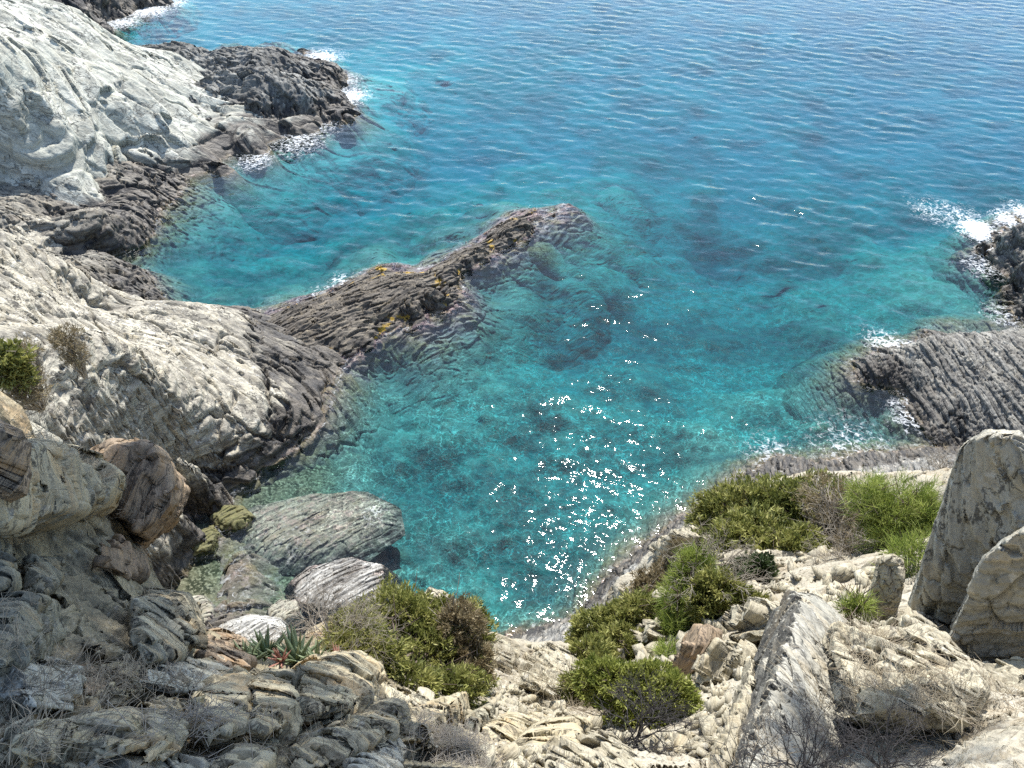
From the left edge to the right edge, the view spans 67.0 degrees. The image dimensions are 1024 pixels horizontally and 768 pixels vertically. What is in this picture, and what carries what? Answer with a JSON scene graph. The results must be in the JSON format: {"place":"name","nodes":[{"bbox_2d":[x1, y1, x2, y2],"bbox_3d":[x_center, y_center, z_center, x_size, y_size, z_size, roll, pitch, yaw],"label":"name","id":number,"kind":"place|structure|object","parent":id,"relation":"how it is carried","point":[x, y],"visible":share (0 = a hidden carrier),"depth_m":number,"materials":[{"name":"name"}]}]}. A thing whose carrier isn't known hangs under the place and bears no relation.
{"place":"outdoors","nodes":[
{"label":"outdoors","id":0,"kind":"place"},
{"bbox_2d":[52,0,204,45],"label":"dark headland","id":1,"kind":"structure","parent":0,"point":[179,19],"depth_m":87.59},
{"bbox_2d":[0,0,430,245],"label":"sea cliff","id":2,"kind":"structure","parent":0,"point":[84,99],"depth_m":55.48,"materials":[{"name":"stone"}]},
{"bbox_2d":[0,494,531,767],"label":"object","id":3,"kind":"object","parent":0,"point":[24,746],"visible":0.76,"depth_m":2.73,"materials":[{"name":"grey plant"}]},
{"bbox_2d":[0,391,1023,767],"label":"hillside","id":4,"kind":"structure","parent":0,"point":[98,611],"depth_m":3.52,"materials":[{"name":"stone"}]},
{"bbox_2d":[0,538,21,596],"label":"strata rock","id":5,"kind":"object","parent":4,"relation":"on","point":[10,577],"visible":0.95,"depth_m":2.73,"materials":[{"name":"grey stone"}]},
{"bbox_2d":[0,419,31,502],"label":"boulder","id":6,"kind":"object","parent":4,"relation":"on","point":[15,460],"visible":0.97,"depth_m":2.64,"materials":[{"name":"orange stone"}]},
{"bbox_2d":[0,335,50,405],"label":"mastic bush","id":7,"kind":"object","parent":4,"relation":"on","point":[14,364],"visible":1,"depth_m":17.34,"materials":[{"name":"green plant"}]},
{"bbox_2d":[0,591,65,676],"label":"strata rock","id":8,"kind":"object","parent":4,"relation":"on","point":[50,610],"visible":0.9,"depth_m":2.55,"materials":[{"name":"grey stone"}]},
{"bbox_2d":[1,331,66,415],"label":"dead bush","id":9,"kind":"object","parent":4,"relation":"on","point":[37,394],"visible":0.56,"depth_m":17.93,"materials":[{"name":"brown plant"}]},
{"bbox_2d":[0,655,86,712],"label":"boulder","id":10,"kind":"object","parent":4,"relation":"on","point":[27,699],"visible":0.62,"depth_m":2.28,"materials":[{"name":"grey stone"}]},
{"bbox_2d":[22,554,64,595],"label":"stone","id":11,"kind":"object","parent":4,"relation":"on","point":[45,574],"visible":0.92,"depth_m":3.05,"materials":[{"name":"grey stone"}]},
{"bbox_2d":[0,437,126,538],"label":"boulder","id":12,"kind":"object","parent":4,"relation":"on","point":[40,508],"visible":0.78,"depth_m":3.25,"materials":[{"name":"stone"}]},
{"bbox_2d":[38,694,100,715],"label":"stone","id":13,"kind":"object","parent":4,"relation":"on","point":[89,702],"visible":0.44,"depth_m":2.28,"materials":[{"name":"stone"}]},
{"bbox_2d":[4,706,149,767],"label":"boulder","id":14,"kind":"object","parent":4,"relation":"on","point":[95,746],"visible":0.65,"depth_m":2.03,"materials":[{"name":"stone"}]},
{"bbox_2d":[0,598,154,767],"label":"grass tuft","id":15,"kind":"object","parent":4,"relation":"on","point":[32,684],"visible":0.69,"depth_m":2.30,"materials":[{"name":"grey plant"}]},
{"bbox_2d":[79,664,108,695],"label":"stone","id":16,"kind":"object","parent":4,"relation":"on","point":[85,685],"visible":0.3,"depth_m":2.58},
{"bbox_2d":[0,667,203,767],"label":"grass tuft","id":17,"kind":"object","parent":4,"relation":"on","point":[56,723],"visible":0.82,"depth_m":2.05,"materials":[{"name":"grey plant"}]},
{"bbox_2d":[33,650,185,701],"bbox_3d":[-1.361,0.967,2.624,0.402,0.618,0.381,0,40,0],"label":"twig pile","id":18,"kind":"object","parent":4,"relation":"on","point":[108,672],"visible":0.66,"depth_m":2.66,"materials":[{"name":"grey wood"}]},
{"bbox_2d":[6,414,226,631],"bbox_3d":[-2.044,0.917,3.811,0.798,1.776,0.863,0,40,0],"label":"twig pile","id":19,"kind":"object","parent":4,"relation":"on","point":[37,436],"visible":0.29,"depth_m":3.42,"materials":[{"name":"wood"}]},
{"bbox_2d":[93,661,147,708],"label":"stone","id":20,"kind":"object","parent":4,"relation":"on","point":[117,697],"visible":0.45,"depth_m":2.64,"materials":[{"name":"stone"}]},
{"bbox_2d":[91,534,150,583],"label":"stone","id":21,"kind":"object","parent":4,"relation":"on","point":[122,556],"visible":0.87,"depth_m":3.83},
{"bbox_2d":[0,594,256,767],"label":"gravel","id":22,"kind":"structure","parent":4,"relation":"on","point":[4,747],"depth_m":2.31,"materials":[{"name":"gravel"}]},
{"bbox_2d":[90,437,190,548],"bbox_3d":[-2.254,0.658,4.703,0.600,1.167,1.215,-30,49,-31],"label":"boulder","id":23,"kind":"object","parent":4,"relation":"on","point":[148,469],"visible":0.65,"depth_m":4.19,"materials":[{"name":"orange stone"}]},
{"bbox_2d":[79,753,214,767],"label":"boulder","id":24,"kind":"object","parent":4,"relation":"on","point":[133,761],"visible":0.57,"depth_m":2.14,"materials":[{"name":"grey stone"}]},
{"bbox_2d":[135,694,189,765],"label":"boulder","id":25,"kind":"object","parent":4,"relation":"on","point":[164,747],"visible":0.67,"depth_m":2.27,"materials":[{"name":"stone"}]},
{"bbox_2d":[127,587,207,668],"bbox_3d":[-1.663,1.166,3.748,0.308,1.333,1.267,-22,45,-24],"label":"strata rock","id":26,"kind":"object","parent":4,"relation":"on","point":[157,615],"visible":0.94,"depth_m":3.33,"materials":[{"name":"grey stone"}]},
{"bbox_2d":[88,640,250,714],"bbox_3d":[-1.252,1.101,2.778,0.571,0.750,0.569,0,40,0],"label":"grass tuft","id":27,"kind":"object","parent":4,"relation":"on","point":[171,679],"visible":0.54,"depth_m":2.83,"materials":[{"name":"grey plant"}]},
{"bbox_2d":[139,654,232,696],"bbox_3d":[-1.405,1.230,3.346,0.323,1.095,0.782,-24,46,-26],"label":"rock slab","id":28,"kind":"object","parent":4,"relation":"on","point":[190,663],"visible":0.51,"depth_m":2.98,"materials":[{"name":"grey stone"}]},
{"bbox_2d":[104,684,274,766],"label":"twig pile","id":29,"kind":"object","parent":4,"relation":"on","point":[208,708],"visible":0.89,"depth_m":2.39,"materials":[{"name":"grey wood"}]},
{"bbox_2d":[187,671,254,749],"bbox_3d":[-1.128,1.254,2.995,0.291,1.195,0.937,-16,43,-18],"label":"strata rock","id":30,"kind":"object","parent":4,"relation":"on","point":[235,729],"visible":0.73,"depth_m":2.67,"materials":[{"name":"stone"}]},
{"bbox_2d":[194,628,256,671],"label":"boulder","id":31,"kind":"object","parent":4,"relation":"on","point":[231,654],"visible":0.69,"depth_m":3.85,"materials":[{"name":"beige stone"}]},
{"bbox_2d":[211,743,276,767],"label":"boulder","id":32,"kind":"object","parent":4,"relation":"on","point":[242,758],"visible":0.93,"depth_m":2.31,"materials":[{"name":"stone"}]},
{"bbox_2d":[242,626,286,661],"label":"succulent","id":33,"kind":"object","parent":4,"relation":"on","point":[264,644],"visible":0.69,"depth_m":4.13,"materials":[{"name":"green plant"}]},
{"bbox_2d":[246,668,304,746],"bbox_3d":[-1.019,1.313,3.227,0.276,1.387,1.064,-16,43,-18],"label":"strata rock","id":34,"kind":"object","parent":4,"relation":"on","point":[264,690],"visible":0.77,"depth_m":2.85,"materials":[{"name":"stone"}]},
{"bbox_2d":[266,623,323,668],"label":"succulent","id":35,"kind":"object","parent":4,"relation":"on","point":[292,641],"visible":0.76,"depth_m":4.15,"materials":[{"name":"green plant"}]},
{"bbox_2d":[221,556,412,668],"bbox_3d":[-1.240,1.584,4.760,1.218,0.919,1.094,0,40,0],"label":"dead shrub","id":36,"kind":"object","parent":4,"relation":"on","point":[359,619],"visible":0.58,"depth_m":4.79,"materials":[{"name":"plant"}]},
{"bbox_2d":[291,650,387,724],"bbox_3d":[-0.917,1.557,4.010,0.509,1.907,1.319,-7,41,-9],"label":"strata rock","id":37,"kind":"object","parent":4,"relation":"on","point":[328,670],"visible":0.73,"depth_m":3.44,"materials":[{"name":"stone"}]},
{"bbox_2d":[287,698,412,767],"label":"rock ridge","id":38,"kind":"object","parent":4,"relation":"on","point":[391,731],"visible":0.78,"depth_m":2.90,"materials":[{"name":"stone"}]},
{"bbox_2d":[342,735,415,767],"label":"rock slab","id":39,"kind":"object","parent":4,"relation":"on","point":[366,759],"visible":0.58,"depth_m":2.83,"materials":[{"name":"grey stone"}]},
{"bbox_2d":[311,572,507,709],"bbox_3d":[-0.701,1.944,5.513,1.342,1.844,1.529,0,40,0],"label":"juniper bush","id":40,"kind":"object","parent":4,"relation":"on","point":[411,657],"visible":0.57,"depth_m":5.43,"materials":[{"name":"green plant"}]},
{"bbox_2d":[398,675,439,706],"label":"boulder","id":41,"kind":"object","parent":4,"relation":"on","point":[421,695],"visible":0.48,"depth_m":4.54,"materials":[{"name":"beige stone"}]},
{"bbox_2d":[400,691,469,752],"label":"strata rock","id":42,"kind":"object","parent":4,"relation":"on","point":[456,704],"visible":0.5,"depth_m":4.13,"materials":[{"name":"stone"}]},
{"bbox_2d":[372,689,509,766],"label":"twig pile","id":43,"kind":"object","parent":4,"relation":"on","point":[436,730],"visible":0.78,"depth_m":3.55,"materials":[{"name":"grey wood"}]},
{"bbox_2d":[421,575,503,688],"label":"dry bush","id":44,"kind":"object","parent":4,"relation":"on","point":[464,613],"visible":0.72,"depth_m":5.71,"materials":[{"name":"brown plant"}]},
{"bbox_2d":[424,721,525,767],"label":"twig pile","id":45,"kind":"object","parent":4,"relation":"on","point":[471,763],"visible":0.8,"depth_m":3.48,"materials":[{"name":"grey wood"}]},
{"bbox_2d":[463,701,495,731],"bbox_3d":[-0.207,2.094,4.919,0.200,1.691,1.033,0,40,0],"label":"rock fin","id":46,"kind":"object","parent":4,"relation":"on","point":[482,715],"visible":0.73,"depth_m":4.56,"materials":[{"name":"grey stone"}]},
{"bbox_2d":[490,637,519,670],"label":"stone","id":47,"kind":"object","parent":4,"relation":"on","point":[507,647],"visible":0.71,"depth_m":7.21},
{"bbox_2d":[479,711,547,742],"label":"strata rock","id":48,"kind":"object","parent":4,"relation":"on","point":[518,723],"visible":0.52,"depth_m":4.60,"materials":[{"name":"stone"}]},
{"bbox_2d":[496,647,584,710],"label":"grass tuft","id":49,"kind":"object","parent":4,"relation":"on","point":[535,679],"visible":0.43,"depth_m":6.47,"materials":[{"name":"plant"}]},
{"bbox_2d":[517,642,579,696],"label":"rock ridge","id":50,"kind":"object","parent":4,"relation":"on","point":[557,653],"visible":0.7,"depth_m":7.14,"materials":[{"name":"beige stone"}]},
{"bbox_2d":[514,714,592,767],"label":"strata rock","id":51,"kind":"object","parent":4,"relation":"on","point":[542,731],"visible":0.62,"depth_m":4.40,"materials":[{"name":"stone"}]},
{"bbox_2d":[556,665,593,708],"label":"juniper bush","id":52,"kind":"object","parent":4,"relation":"on","point":[566,680],"visible":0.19,"depth_m":6.36,"materials":[{"name":"green plant"}]},
{"bbox_2d":[544,729,646,767],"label":"strata rock","id":53,"kind":"object","parent":4,"relation":"on","point":[595,750],"visible":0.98,"depth_m":3.77,"materials":[{"name":"beige stone"}]},
{"bbox_2d":[478,640,743,767],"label":"scree","id":54,"kind":"structure","parent":4,"relation":"on","point":[513,750],"depth_m":5.16,"materials":[{"name":"beige stone"}]},
{"bbox_2d":[562,583,660,664],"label":"juniper bush","id":55,"kind":"object","parent":4,"relation":"on","point":[607,631],"visible":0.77,"depth_m":8.86,"materials":[{"name":"green plant"}]},
{"bbox_2d":[563,650,704,729],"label":"juniper bush","id":56,"kind":"object","parent":4,"relation":"on","point":[606,670],"visible":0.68,"depth_m":5.71,"materials":[{"name":"green plant"}]},
{"bbox_2d":[629,607,664,642],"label":"boulder","id":57,"kind":"object","parent":4,"relation":"on","point":[650,632],"visible":0.41,"depth_m":8.62,"materials":[{"name":"beige stone"}]},
{"bbox_2d":[619,551,680,597],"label":"rock shrub","id":58,"kind":"object","parent":4,"relation":"on","point":[650,577],"visible":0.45,"depth_m":11.13,"materials":[{"name":"brown plant"}]},
{"bbox_2d":[591,662,717,755],"bbox_3d":[0.810,2.157,4.663,0.787,0.695,0.908,13,42,15],"label":"dead shrub","id":59,"kind":"object","parent":4,"relation":"on","point":[638,736],"visible":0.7,"depth_m":4.73,"materials":[{"name":"plant"}]},
{"bbox_2d":[648,522,705,564],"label":"boulder","id":60,"kind":"object","parent":4,"relation":"on","point":[662,543],"visible":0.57,"depth_m":11.84,"materials":[{"name":"beige stone"}]},
{"bbox_2d":[640,535,737,657],"bbox_3d":[1.845,2.569,8.707,0.904,1.320,1.810,22,45,24],"label":"pine sapling","id":61,"kind":"object","parent":4,"relation":"on","point":[673,621],"visible":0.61,"depth_m":8.72,"materials":[{"name":"plant"}]},
{"bbox_2d":[669,623,722,678],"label":"strata rock","id":62,"kind":"object","parent":4,"relation":"on","point":[697,639],"visible":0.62,"depth_m":6.79,"materials":[{"name":"beige stone"}]},
{"bbox_2d":[659,514,777,607],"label":"dead shrub","id":63,"kind":"object","parent":4,"relation":"on","point":[731,558],"visible":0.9,"depth_m":8.64,"materials":[{"name":"plant"}]},
{"bbox_2d":[670,561,770,627],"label":"juniper bush","id":64,"kind":"object","parent":4,"relation":"on","point":[707,594],"visible":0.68,"depth_m":8.40,"materials":[{"name":"green plant"}]},
{"bbox_2d":[691,637,750,684],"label":"stone","id":65,"kind":"object","parent":4,"relation":"on","point":[719,661],"visible":0.88,"depth_m":6.45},
{"bbox_2d":[708,658,755,767],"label":"rock slab","id":66,"kind":"object","parent":4,"relation":"on","point":[741,703],"visible":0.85,"depth_m":4.00,"materials":[{"name":"beige stone"}]},
{"bbox_2d":[688,706,794,767],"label":"dead shrub","id":67,"kind":"object","parent":4,"relation":"on","point":[749,734],"visible":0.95,"depth_m":2.85,"materials":[{"name":"plant"}]},
{"bbox_2d":[684,699,808,767],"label":"shrub","id":68,"kind":"object","parent":4,"relation":"on","point":[755,724],"visible":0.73,"depth_m":3.22,"materials":[{"name":"grey plant"}]},
{"bbox_2d":[729,629,764,642],"bbox_3d":[2.234,2.340,7.191,0.458,0.448,0.302,0,40,0],"label":"rock slab","id":69,"kind":"object","parent":4,"relation":"on","point":[754,636],"visible":0.69,"depth_m":7.02,"materials":[{"name":"grey stone"}]},
{"bbox_2d":[721,596,778,630],"bbox_3d":[2.328,2.240,7.357,0.615,0.704,0.481,0,40,0],"label":"rock slab","id":70,"kind":"object","parent":4,"relation":"on","point":[751,613],"visible":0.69,"depth_m":7.15,"materials":[{"name":"beige stone"}]},
{"bbox_2d":[723,549,783,584],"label":"mastic bush","id":71,"kind":"object","parent":4,"relation":"on","point":[761,562],"visible":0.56,"depth_m":9.69,"materials":[{"name":"green plant"}]},
{"bbox_2d":[673,466,855,553],"bbox_3d":[4.183,2.294,12.881,2.939,2.389,3.105,30,48,31],"label":"juniper bush","id":72,"kind":"object","parent":4,"relation":"on","point":[745,504],"visible":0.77,"depth_m":12.69,"materials":[{"name":"green plant"}]},
{"bbox_2d":[618,525,932,669],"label":"scree","id":73,"kind":"structure","parent":4,"relation":"on","point":[846,571],"depth_m":8.77,"materials":[{"name":"beige stone"}]},
{"bbox_2d":[729,589,853,767],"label":"standing rock","id":74,"kind":"object","parent":4,"relation":"on","point":[792,610],"visible":0.61,"depth_m":3.88,"materials":[{"name":"stone"}]},
{"bbox_2d":[740,685,907,767],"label":"dead shrub","id":75,"kind":"object","parent":4,"relation":"on","point":[824,764],"visible":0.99,"depth_m":2.60,"materials":[{"name":"plant"}]},
{"bbox_2d":[782,463,890,555],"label":"dead bush","id":76,"kind":"object","parent":4,"relation":"on","point":[817,495],"visible":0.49,"depth_m":11.88,"materials":[{"name":"brown plant"}]},
{"bbox_2d":[793,496,905,563],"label":"dead shrub","id":77,"kind":"object","parent":4,"relation":"on","point":[837,552],"visible":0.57,"depth_m":10.07,"materials":[{"name":"plant"}]},
{"bbox_2d":[723,646,983,765],"bbox_3d":[1.515,1.463,3.580,0.943,0.752,0.827,0,40,0],"label":"shrub","id":78,"kind":"object","parent":4,"relation":"on","point":[817,693],"visible":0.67,"depth_m":3.55,"materials":[{"name":"plant"}]},
{"bbox_2d":[827,574,906,621],"bbox_3d":[2.630,1.799,5.939,0.578,0.779,0.441,0,40,0],"label":"pine sapling","id":79,"kind":"object","parent":4,"relation":"on","point":[858,604],"visible":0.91,"depth_m":5.80,"materials":[{"name":"plant"}]},
{"bbox_2d":[810,690,954,767],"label":"dead shrub","id":80,"kind":"object","parent":4,"relation":"on","point":[885,761],"visible":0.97,"depth_m":2.62,"materials":[{"name":"plant"}]},
{"bbox_2d":[863,554,904,623],"bbox_3d":[2.946,1.633,6.094,0.307,0.960,0.471,25,46,26],"label":"rock pillar","id":81,"kind":"object","parent":4,"relation":"on","point":[889,572],"visible":0.73,"depth_m":5.86,"materials":[{"name":"beige stone"}]},
{"bbox_2d":[835,464,944,577],"bbox_3d":[4.913,1.835,9.322,1.618,2.362,2.944,10,41,12],"label":"pine tree","id":82,"kind":"object","parent":4,"relation":"on","point":[915,512],"visible":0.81,"depth_m":10.05,"materials":[{"name":"plant"}]},
{"bbox_2d":[808,649,986,765],"bbox_3d":[1.664,1.473,3.461,0.716,0.645,0.711,27,47,28],"label":"shrub","id":83,"kind":"object","parent":4,"relation":"on","point":[894,695],"visible":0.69,"depth_m":3.34,"materials":[{"name":"plant"}]},
{"bbox_2d":[822,620,1000,735],"bbox_3d":[2.223,1.606,4.327,0.964,1.931,1.870,26,46,27],"label":"boulder","id":84,"kind":"object","parent":4,"relation":"on","point":[948,645],"visible":0.68,"depth_m":3.62,"materials":[{"name":"beige stone"}]},
{"bbox_2d":[780,607,1008,722],"bbox_3d":[1.862,1.385,3.926,1.097,0.817,0.932,0,40,0],"label":"grass tuft","id":85,"kind":"object","parent":84,"relation":"on","point":[872,633],"visible":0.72,"depth_m":3.94,"materials":[{"name":"beige plant"}]},
{"bbox_2d":[879,614,940,634],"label":"stone","id":86,"kind":"object","parent":84,"relation":"on","point":[910,620],"visible":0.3,"depth_m":4.26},
{"bbox_2d":[832,641,1023,767],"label":"shrub","id":87,"kind":"object","parent":4,"relation":"on","point":[956,707],"visible":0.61,"depth_m":3.28,"materials":[{"name":"plant"}]},
{"bbox_2d":[907,429,1023,628],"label":"rock slab","id":88,"kind":"object","parent":4,"relation":"on","point":[980,513],"visible":0.61,"depth_m":5.80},
{"bbox_2d":[941,651,1023,717],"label":"grass tuft","id":89,"kind":"object","parent":4,"relation":"on","point":[1007,693],"visible":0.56,"depth_m":3.63,"materials":[{"name":"plant"}]},
{"bbox_2d":[949,526,1023,662],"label":"rock slab","id":90,"kind":"object","parent":4,"relation":"on","point":[987,623],"visible":0.67,"depth_m":5.15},
{"bbox_2d":[977,656,1023,696],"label":"boulder","id":91,"kind":"object","parent":4,"relation":"on","point":[1012,667],"visible":0.28,"depth_m":4.56,"materials":[{"name":"beige stone"}]},
{"bbox_2d":[109,0,1023,461],"bbox_3d":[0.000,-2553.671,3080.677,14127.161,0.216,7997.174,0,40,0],"label":"foam","id":92,"kind":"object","parent":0,"point":[981,230],"depth_m":50.59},
{"bbox_2d":[167,0,1023,635],"bbox_3d":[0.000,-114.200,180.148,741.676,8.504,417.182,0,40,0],"label":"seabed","id":93,"kind":"structure","parent":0,"point":[793,172],"depth_m":61.27,"materials":[{"name":"liquid"}]},
{"bbox_2d":[0,160,271,301],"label":"rock shelf","id":94,"kind":"object","parent":93,"relation":"on","point":[141,230],"visible":0.34,"depth_m":48.72,"materials":[{"name":"stone"}]},
{"bbox_2d":[0,213,397,628],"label":"headland","id":95,"kind":"structure","parent":93,"relation":"on","point":[221,405],"depth_m":32.37,"materials":[{"name":"stone"}]},
{"bbox_2d":[38,312,95,379],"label":"dead bush","id":96,"kind":"object","parent":95,"relation":"on","point":[79,361],"visible":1,"depth_m":21.09,"materials":[{"name":"brown plant"}]},
{"bbox_2d":[193,595,215,621],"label":"boulder","id":97,"kind":"object","parent":93,"relation":"on","point":[208,606],"visible":0.18,"depth_m":27.76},
{"bbox_2d":[192,525,223,562],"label":"boulder","id":98,"kind":"object","parent":93,"relation":"on","point":[210,544],"visible":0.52,"depth_m":29.80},
{"bbox_2d":[209,505,255,537],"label":"boulder","id":99,"kind":"object","parent":93,"relation":"on","point":[234,521],"visible":0.74,"depth_m":30.70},
{"bbox_2d":[218,614,299,641],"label":"boulder","id":100,"kind":"object","parent":93,"relation":"on","point":[253,622],"visible":0.28,"depth_m":26.46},
{"bbox_2d":[266,599,307,633],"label":"boulder","id":101,"kind":"object","parent":93,"relation":"on","point":[274,611],"visible":0.54,"depth_m":27.66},
{"bbox_2d":[138,40,463,193],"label":"rocky headland","id":102,"kind":"structure","parent":93,"relation":"on","point":[278,79],"depth_m":66.56,"materials":[{"name":"stone"}]},
{"bbox_2d":[237,491,405,575],"bbox_3d":[-8.156,5.770,31.116,7.741,0.779,4.292,0,40,0],"label":"boulder","id":103,"kind":"object","parent":93,"relation":"on","point":[295,535],"visible":0.88,"depth_m":30.77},
{"bbox_2d":[283,557,402,626],"bbox_3d":[-6.397,7.705,28.980,4.995,1.495,3.188,0,40,0],"label":"boulder","id":104,"kind":"object","parent":93,"relation":"on","point":[363,572],"visible":0.48,"depth_m":28.53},
{"bbox_2d":[247,186,663,431],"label":"rock spit","id":105,"kind":"structure","parent":93,"relation":"on","point":[442,319],"depth_m":45.39,"materials":[{"name":"stone"}]},
{"bbox_2d":[487,437,960,641],"bbox_3d":[12.579,7.132,27.682,34.126,12.940,26.275,0,40,0],"label":"shore ledge","id":106,"kind":"object","parent":93,"relation":"on","point":[596,563],"visible":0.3,"depth_m":31.95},
{"bbox_2d":[772,312,1023,448],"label":"rock slab","id":107,"kind":"object","parent":93,"relation":"on","point":[955,380],"visible":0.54,"depth_m":36.68,"materials":[{"name":"stone"}]},
{"bbox_2d":[930,205,1023,331],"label":"jagged rock","id":108,"kind":"object","parent":93,"relation":"on","point":[994,288],"visible":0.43,"depth_m":46.04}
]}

